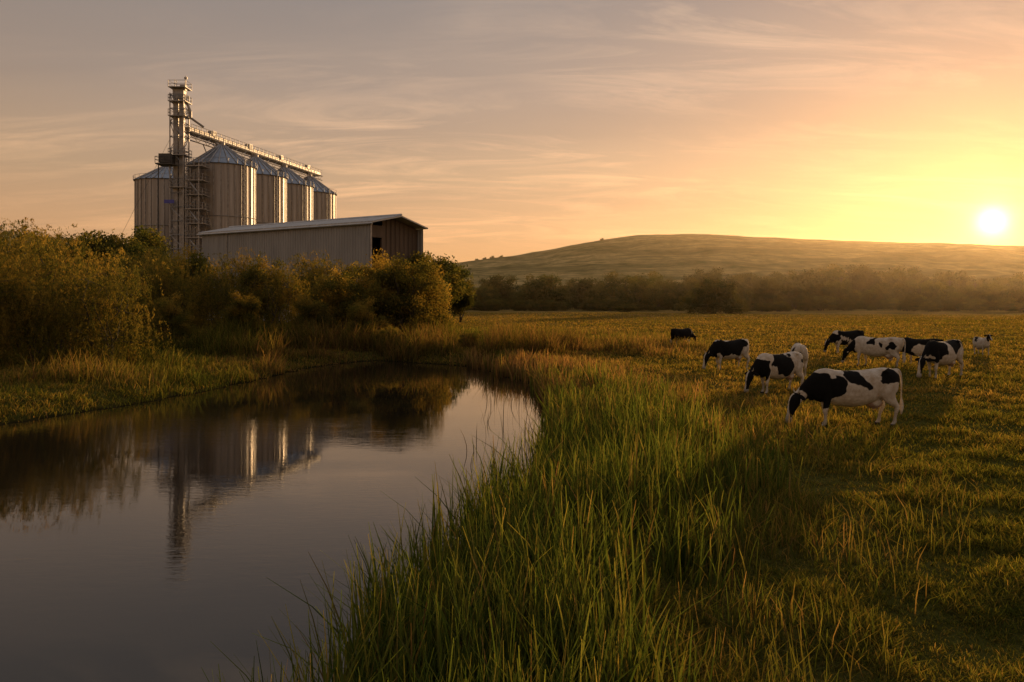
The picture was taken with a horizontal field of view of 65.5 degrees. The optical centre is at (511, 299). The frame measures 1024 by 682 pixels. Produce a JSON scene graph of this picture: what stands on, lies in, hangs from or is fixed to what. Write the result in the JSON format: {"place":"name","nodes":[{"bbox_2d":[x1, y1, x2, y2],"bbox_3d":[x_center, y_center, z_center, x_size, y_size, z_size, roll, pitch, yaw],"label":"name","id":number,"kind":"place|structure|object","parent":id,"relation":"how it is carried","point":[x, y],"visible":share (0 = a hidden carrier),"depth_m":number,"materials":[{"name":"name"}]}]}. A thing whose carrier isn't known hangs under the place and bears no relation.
{"place":"outdoors","nodes":[
{"label":"outdoors","id":0,"kind":"place"},
{"bbox_2d":[0,361,546,681],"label":"river water","id":1,"kind":"structure","parent":0,"point":[159,541],"depth_m":14.49,"materials":[{"name":"black liquid"}]},
{"bbox_2d":[443,353,550,461],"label":"water reeds","id":2,"kind":"object","parent":1,"relation":"in","point":[468,362],"visible":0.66,"depth_m":29.00,"materials":[{"name":"green plant"}]},
{"bbox_2d":[0,303,1023,681],"bbox_3d":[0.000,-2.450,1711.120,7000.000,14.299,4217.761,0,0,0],"label":"ground","id":3,"kind":"structure","parent":0,"point":[844,485],"depth_m":14.22,"materials":[{"name":"green plant"}]},
{"bbox_2d":[0,247,53,368],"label":"willow tree","id":4,"kind":"object","parent":3,"relation":"on","point":[8,317],"visible":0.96,"depth_m":34.51,"materials":[{"name":"green plant"}]},
{"bbox_2d":[0,221,54,346],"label":"willow tree","id":5,"kind":"object","parent":3,"relation":"on","point":[9,232],"visible":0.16,"depth_m":42.28,"materials":[{"name":"green plant"}]},
{"bbox_2d":[0,270,79,367],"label":"willow tree","id":6,"kind":"object","parent":3,"relation":"on","point":[42,294],"visible":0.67,"depth_m":35.63,"materials":[{"name":"green plant"}]},
{"bbox_2d":[0,218,99,336],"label":"willow tree","id":7,"kind":"object","parent":3,"relation":"on","point":[25,243],"visible":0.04,"depth_m":54.39,"materials":[{"name":"green plant"}]},
{"bbox_2d":[0,217,103,351],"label":"willow tree","id":8,"kind":"object","parent":3,"relation":"on","point":[36,236],"visible":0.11,"depth_m":44.99,"materials":[{"name":"green plant"}]},
{"bbox_2d":[50,234,80,264],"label":"broadleaf tree","id":9,"kind":"object","parent":3,"relation":"on","point":[65,243],"visible":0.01,"depth_m":114.24,"materials":[{"name":"green plant"}]},
{"bbox_2d":[0,223,173,354],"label":"willow tree","id":10,"kind":"object","parent":3,"relation":"on","point":[28,269],"visible":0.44,"depth_m":39.37,"materials":[{"name":"green plant"}]},
{"bbox_2d":[58,232,121,306],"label":"broadleaf tree","id":11,"kind":"object","parent":3,"relation":"on","point":[101,250],"visible":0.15,"depth_m":106.50,"materials":[{"name":"green plant"}]},
{"bbox_2d":[48,257,138,326],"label":"riverside shrub","id":12,"kind":"object","parent":3,"relation":"on","point":[106,274],"visible":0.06,"depth_m":71.12,"materials":[{"name":"green plant"}]},
{"bbox_2d":[70,228,118,260],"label":"broadleaf tree","id":13,"kind":"object","parent":3,"relation":"on","point":[96,237],"visible":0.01,"depth_m":109.16,"materials":[{"name":"green plant"}]},
{"bbox_2d":[23,252,173,369],"bbox_3d":[-19.027,0.550,36.838,6.195,5.494,5.691,0,0,-35],"label":"willow tree","id":14,"kind":"object","parent":3,"relation":"on","point":[67,320],"visible":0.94,"depth_m":36.48,"materials":[{"name":"green plant"}]},
{"bbox_2d":[82,274,168,347],"bbox_3d":[-22.974,0.675,47.130,4.636,4.475,5.046,0,0,20],"label":"willow tree","id":15,"kind":"object","parent":3,"relation":"on","point":[150,312],"visible":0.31,"depth_m":47.45,"materials":[{"name":"green plant"}]},
{"bbox_2d":[77,245,178,324],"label":"riverside shrub","id":16,"kind":"object","parent":3,"relation":"on","point":[135,257],"visible":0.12,"depth_m":73.69,"materials":[{"name":"green plant"}]},
{"bbox_2d":[98,225,170,258],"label":"broadleaf tree","id":17,"kind":"object","parent":3,"relation":"on","point":[146,235],"visible":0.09,"depth_m":111.48,"materials":[{"name":"green plant"}]},
{"bbox_2d":[101,236,180,301],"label":"broadleaf tree","id":18,"kind":"object","parent":3,"relation":"on","point":[135,244],"visible":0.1,"depth_m":102.87,"materials":[{"name":"green plant"}]},
{"bbox_2d":[133,166,172,259],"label":"grain silo","id":19,"kind":"object","parent":3,"relation":"on","point":[146,207],"visible":0.29,"depth_m":157.47,"materials":[{"name":"metal"}]},
{"bbox_2d":[118,257,198,327],"bbox_3d":[-28.947,-0.280,64.326,7.676,6.521,6.712,0,0,33],"label":"riverside shrub","id":20,"kind":"object","parent":3,"relation":"on","point":[170,284],"visible":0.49,"depth_m":63.73,"materials":[{"name":"green plant"}]},
{"bbox_2d":[123,250,211,328],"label":"riverside shrub","id":21,"kind":"object","parent":3,"relation":"on","point":[161,263],"visible":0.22,"depth_m":70.65,"materials":[{"name":"green plant"}]},
{"bbox_2d":[150,290,196,339],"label":"riverside shrub","id":22,"kind":"object","parent":3,"relation":"on","point":[178,319],"visible":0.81,"depth_m":53.86,"materials":[{"name":"green plant"}]},
{"bbox_2d":[150,242,220,327],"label":"riverside shrub","id":23,"kind":"object","parent":3,"relation":"on","point":[201,261],"visible":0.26,"depth_m":75.24,"materials":[{"name":"green plant"}]},
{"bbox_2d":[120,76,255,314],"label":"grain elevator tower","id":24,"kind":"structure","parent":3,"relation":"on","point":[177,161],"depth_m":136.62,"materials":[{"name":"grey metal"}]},
{"bbox_2d":[185,124,322,180],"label":"conveyor gallery","id":25,"kind":"object","parent":24,"relation":"on","point":[246,149],"visible":0.81,"depth_m":156.87,"materials":[{"name":"metal"}]},
{"bbox_2d":[179,258,257,333],"bbox_3d":[-22.793,-0.162,61.664,6.073,6.193,6.172,0,0,-8],"label":"riverside shrub","id":26,"kind":"object","parent":3,"relation":"on","point":[214,293],"visible":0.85,"depth_m":60.80,"materials":[{"name":"green plant"}]},
{"bbox_2d":[187,142,257,298],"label":"grain silo","id":27,"kind":"object","parent":3,"relation":"on","point":[231,187],"visible":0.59,"depth_m":140.35,"materials":[{"name":"silver metal"}]},
{"bbox_2d":[187,247,275,327],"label":"riverside shrub","id":28,"kind":"object","parent":3,"relation":"on","point":[238,270],"visible":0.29,"depth_m":70.69,"materials":[{"name":"green plant"}]},
{"bbox_2d":[208,290,268,334],"bbox_3d":[-19.078,1.084,56.007,4.357,3.687,3.914,0,0,-13],"label":"riverside shrub","id":29,"kind":"object","parent":3,"relation":"on","point":[249,306],"visible":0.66,"depth_m":55.17,"materials":[{"name":"green plant"}]},
{"bbox_2d":[223,255,288,327],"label":"riverside shrub","id":30,"kind":"object","parent":3,"relation":"on","point":[258,274],"visible":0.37,"depth_m":65.40,"materials":[{"name":"green plant"}]},
{"bbox_2d":[248,154,287,223],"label":"grain silo","id":31,"kind":"object","parent":3,"relation":"on","point":[271,194],"visible":0.33,"depth_m":153.51,"materials":[{"name":"silver metal"}]},
{"bbox_2d":[251,262,313,333],"bbox_3d":[-17.676,0.008,60.447,5.779,5.893,5.873,0,0,25],"label":"riverside shrub","id":32,"kind":"object","parent":3,"relation":"on","point":[286,294],"visible":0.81,"depth_m":60.27,"materials":[{"name":"green plant"}]},
{"bbox_2d":[278,165,314,221],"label":"grain silo","id":33,"kind":"object","parent":3,"relation":"on","point":[299,198],"visible":0.27,"depth_m":165.85,"materials":[{"name":"metal"}]},
{"bbox_2d":[263,250,345,324],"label":"riverside shrub","id":34,"kind":"object","parent":3,"relation":"on","point":[305,264],"visible":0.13,"depth_m":73.39,"materials":[{"name":"green plant"}]},
{"bbox_2d":[281,292,340,336],"bbox_3d":[-14.190,1.250,56.967,3.847,3.625,4.283,0,0,-39],"label":"riverside shrub","id":35,"kind":"object","parent":3,"relation":"on","point":[311,310],"visible":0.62,"depth_m":56.29,"materials":[{"name":"green plant"}]},
{"bbox_2d":[197,214,427,320],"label":"metal warehouse","id":36,"kind":"structure","parent":3,"relation":"on","point":[348,240],"depth_m":96.34,"materials":[{"name":"grey metal"}]},
{"bbox_2d":[283,257,354,325],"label":"riverside shrub","id":37,"kind":"object","parent":3,"relation":"on","point":[310,275],"visible":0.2,"depth_m":67.33,"materials":[{"name":"green plant"}]},
{"bbox_2d":[303,174,336,219],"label":"grain silo","id":38,"kind":"object","parent":3,"relation":"on","point":[324,201],"visible":0.23,"depth_m":178.27,"materials":[{"name":"metal"}]},
{"bbox_2d":[304,263,368,332],"bbox_3d":[-12.975,0.140,61.117,5.452,5.835,5.384,0,0,-5],"label":"riverside shrub","id":39,"kind":"object","parent":3,"relation":"on","point":[345,290],"visible":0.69,"depth_m":59.88,"materials":[{"name":"green plant"}]},
{"bbox_2d":[337,296,389,340],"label":"riverside shrub","id":40,"kind":"object","parent":3,"relation":"on","point":[358,310],"visible":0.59,"depth_m":54.86,"materials":[{"name":"green plant"}]},
{"bbox_2d":[333,248,396,323],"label":"riverside shrub","id":41,"kind":"object","parent":3,"relation":"on","point":[367,268],"visible":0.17,"depth_m":71.74,"materials":[{"name":"green plant"}]},
{"bbox_2d":[0,314,750,424],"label":"riverbank grass","id":42,"kind":"structure","parent":3,"relation":"on","point":[235,340],"depth_m":46.59,"materials":[{"name":"green plant"}]},
{"bbox_2d":[346,255,416,328],"bbox_3d":[-9.953,-0.123,62.003,6.206,6.565,5.575,0,0,-5],"label":"riverside shrub","id":43,"kind":"object","parent":3,"relation":"on","point":[389,285],"visible":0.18,"depth_m":60.64,"materials":[{"name":"green plant"}]},
{"bbox_2d":[378,325,404,345],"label":"bush","id":44,"kind":"object","parent":3,"relation":"on","point":[393,329],"visible":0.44,"depth_m":52.78,"materials":[{"name":"green plant"}]},
{"bbox_2d":[350,252,453,334],"bbox_3d":[-8.085,-0.167,60.025,7.168,6.965,7.104,0,0,7],"label":"riverside shrub","id":45,"kind":"object","parent":3,"relation":"on","point":[418,287],"visible":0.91,"depth_m":59.51,"materials":[{"name":"green plant"}]},
{"bbox_2d":[411,328,435,344],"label":"bush","id":46,"kind":"object","parent":3,"relation":"on","point":[423,332],"visible":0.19,"depth_m":53.84,"materials":[{"name":"green plant"}]},
{"bbox_2d":[401,258,447,317],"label":"broadleaf tree","id":47,"kind":"object","parent":3,"relation":"on","point":[414,272],"visible":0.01,"depth_m":84.33,"materials":[{"name":"green plant"}]},
{"bbox_2d":[407,276,455,330],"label":"riverside shrub","id":48,"kind":"object","parent":3,"relation":"on","point":[446,302],"visible":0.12,"depth_m":64.23,"materials":[{"name":"green plant"}]},
{"bbox_2d":[407,250,467,295],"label":"broadleaf tree","id":49,"kind":"object","parent":3,"relation":"on","point":[446,264],"visible":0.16,"depth_m":94.51,"materials":[{"name":"green plant"}]},
{"bbox_2d":[434,261,477,319],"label":"broadleaf tree","id":50,"kind":"object","parent":3,"relation":"on","point":[456,294],"visible":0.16,"depth_m":102.84,"materials":[{"name":"green plant"}]},
{"bbox_2d":[448,286,477,321],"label":"broadleaf tree","id":51,"kind":"object","parent":3,"relation":"on","point":[463,303],"visible":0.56,"depth_m":110.77,"materials":[{"name":"green plant"}]},
{"bbox_2d":[452,331,480,346],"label":"bush","id":52,"kind":"object","parent":3,"relation":"on","point":[471,336],"visible":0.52,"depth_m":53.84,"materials":[{"name":"green plant"}]},
{"bbox_2d":[201,346,812,681],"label":"reed bed","id":53,"kind":"object","parent":3,"relation":"on","point":[591,454],"visible":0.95,"depth_m":9.11,"materials":[{"name":"green plant"}]},
{"bbox_2d":[670,328,695,343],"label":"holstein cow","id":54,"kind":"object","parent":3,"relation":"on","point":[685,333],"visible":0.84,"depth_m":56.18},
{"bbox_2d":[702,339,749,369],"bbox_3d":[10.189,2.629,37.849,3.124,1.490,0.741,0,0,-32],"label":"holstein cow","id":55,"kind":"object","parent":3,"relation":"on","point":[720,350],"visible":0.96,"depth_m":37.55},
{"bbox_2d":[464,345,999,681],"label":"bank weeds","id":56,"kind":"object","parent":3,"relation":"on","point":[745,603],"visible":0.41,"depth_m":10.35,"materials":[{"name":"green plant"}]},
{"bbox_2d":[444,238,1023,313],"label":"distant tree line","id":57,"kind":"object","parent":3,"relation":"on","point":[859,287],"visible":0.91,"depth_m":250.78,"materials":[{"name":"green plant"}]},
{"bbox_2d":[744,351,803,393],"bbox_3d":[9.383,2.624,28.451,3.093,1.476,0.734,0,0,-32],"label":"holstein cow","id":58,"kind":"object","parent":3,"relation":"on","point":[788,365],"visible":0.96,"depth_m":28.12},
{"bbox_2d":[790,343,807,377],"bbox_3d":[12.334,2.599,34.266,0.719,1.447,3.033,0,0,15],"label":"holstein cow","id":59,"kind":"object","parent":3,"relation":"on","point":[797,347],"visible":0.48,"depth_m":33.10},
{"bbox_2d":[823,330,863,353],"bbox_3d":[20.404,2.598,48.915,3.033,1.447,0.719,0,0,-18],"label":"holstein cow","id":60,"kind":"object","parent":3,"relation":"on","point":[838,338],"visible":0.74,"depth_m":48.58},
{"bbox_2d":[785,368,903,427],"bbox_3d":[8.671,2.557,20.764,3.245,1.548,0.770,0,0,-7],"label":"holstein cow","id":61,"kind":"object","parent":3,"relation":"on","point":[874,388],"visible":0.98,"depth_m":20.53},
{"bbox_2d":[841,336,905,367],"bbox_3d":[17.580,2.545,38.822,0.755,1.519,3.184,0,0,-40],"label":"holstein cow","id":62,"kind":"object","parent":3,"relation":"on","point":[889,347],"visible":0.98,"depth_m":38.38},
{"bbox_2d":[889,337,942,363],"bbox_3d":[20.423,2.642,40.243,0.719,1.447,3.033,0,0,-28],"label":"holstein cow","id":63,"kind":"object","parent":3,"relation":"on","point":[915,347],"visible":0.56,"depth_m":40.00},
{"bbox_2d":[915,339,963,378],"bbox_3d":[18.176,2.541,33.824,3.457,1.649,0.820,0,0,-34],"label":"holstein cow","id":64,"kind":"object","parent":3,"relation":"on","point":[937,353],"visible":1,"depth_m":33.39},
{"bbox_2d":[973,334,992,353],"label":"holstein cow","id":65,"kind":"object","parent":3,"relation":"on","point":[979,343],"visible":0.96,"depth_m":46.99},
{"bbox_2d":[0,0,1023,262],"label":"sky","id":66,"kind":"structure","parent":0,"point":[497,128],"materials":[{"name":"orange"}]},
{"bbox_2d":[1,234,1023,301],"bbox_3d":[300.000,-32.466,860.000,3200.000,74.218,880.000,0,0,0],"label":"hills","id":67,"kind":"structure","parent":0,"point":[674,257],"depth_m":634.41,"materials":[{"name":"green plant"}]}
]}

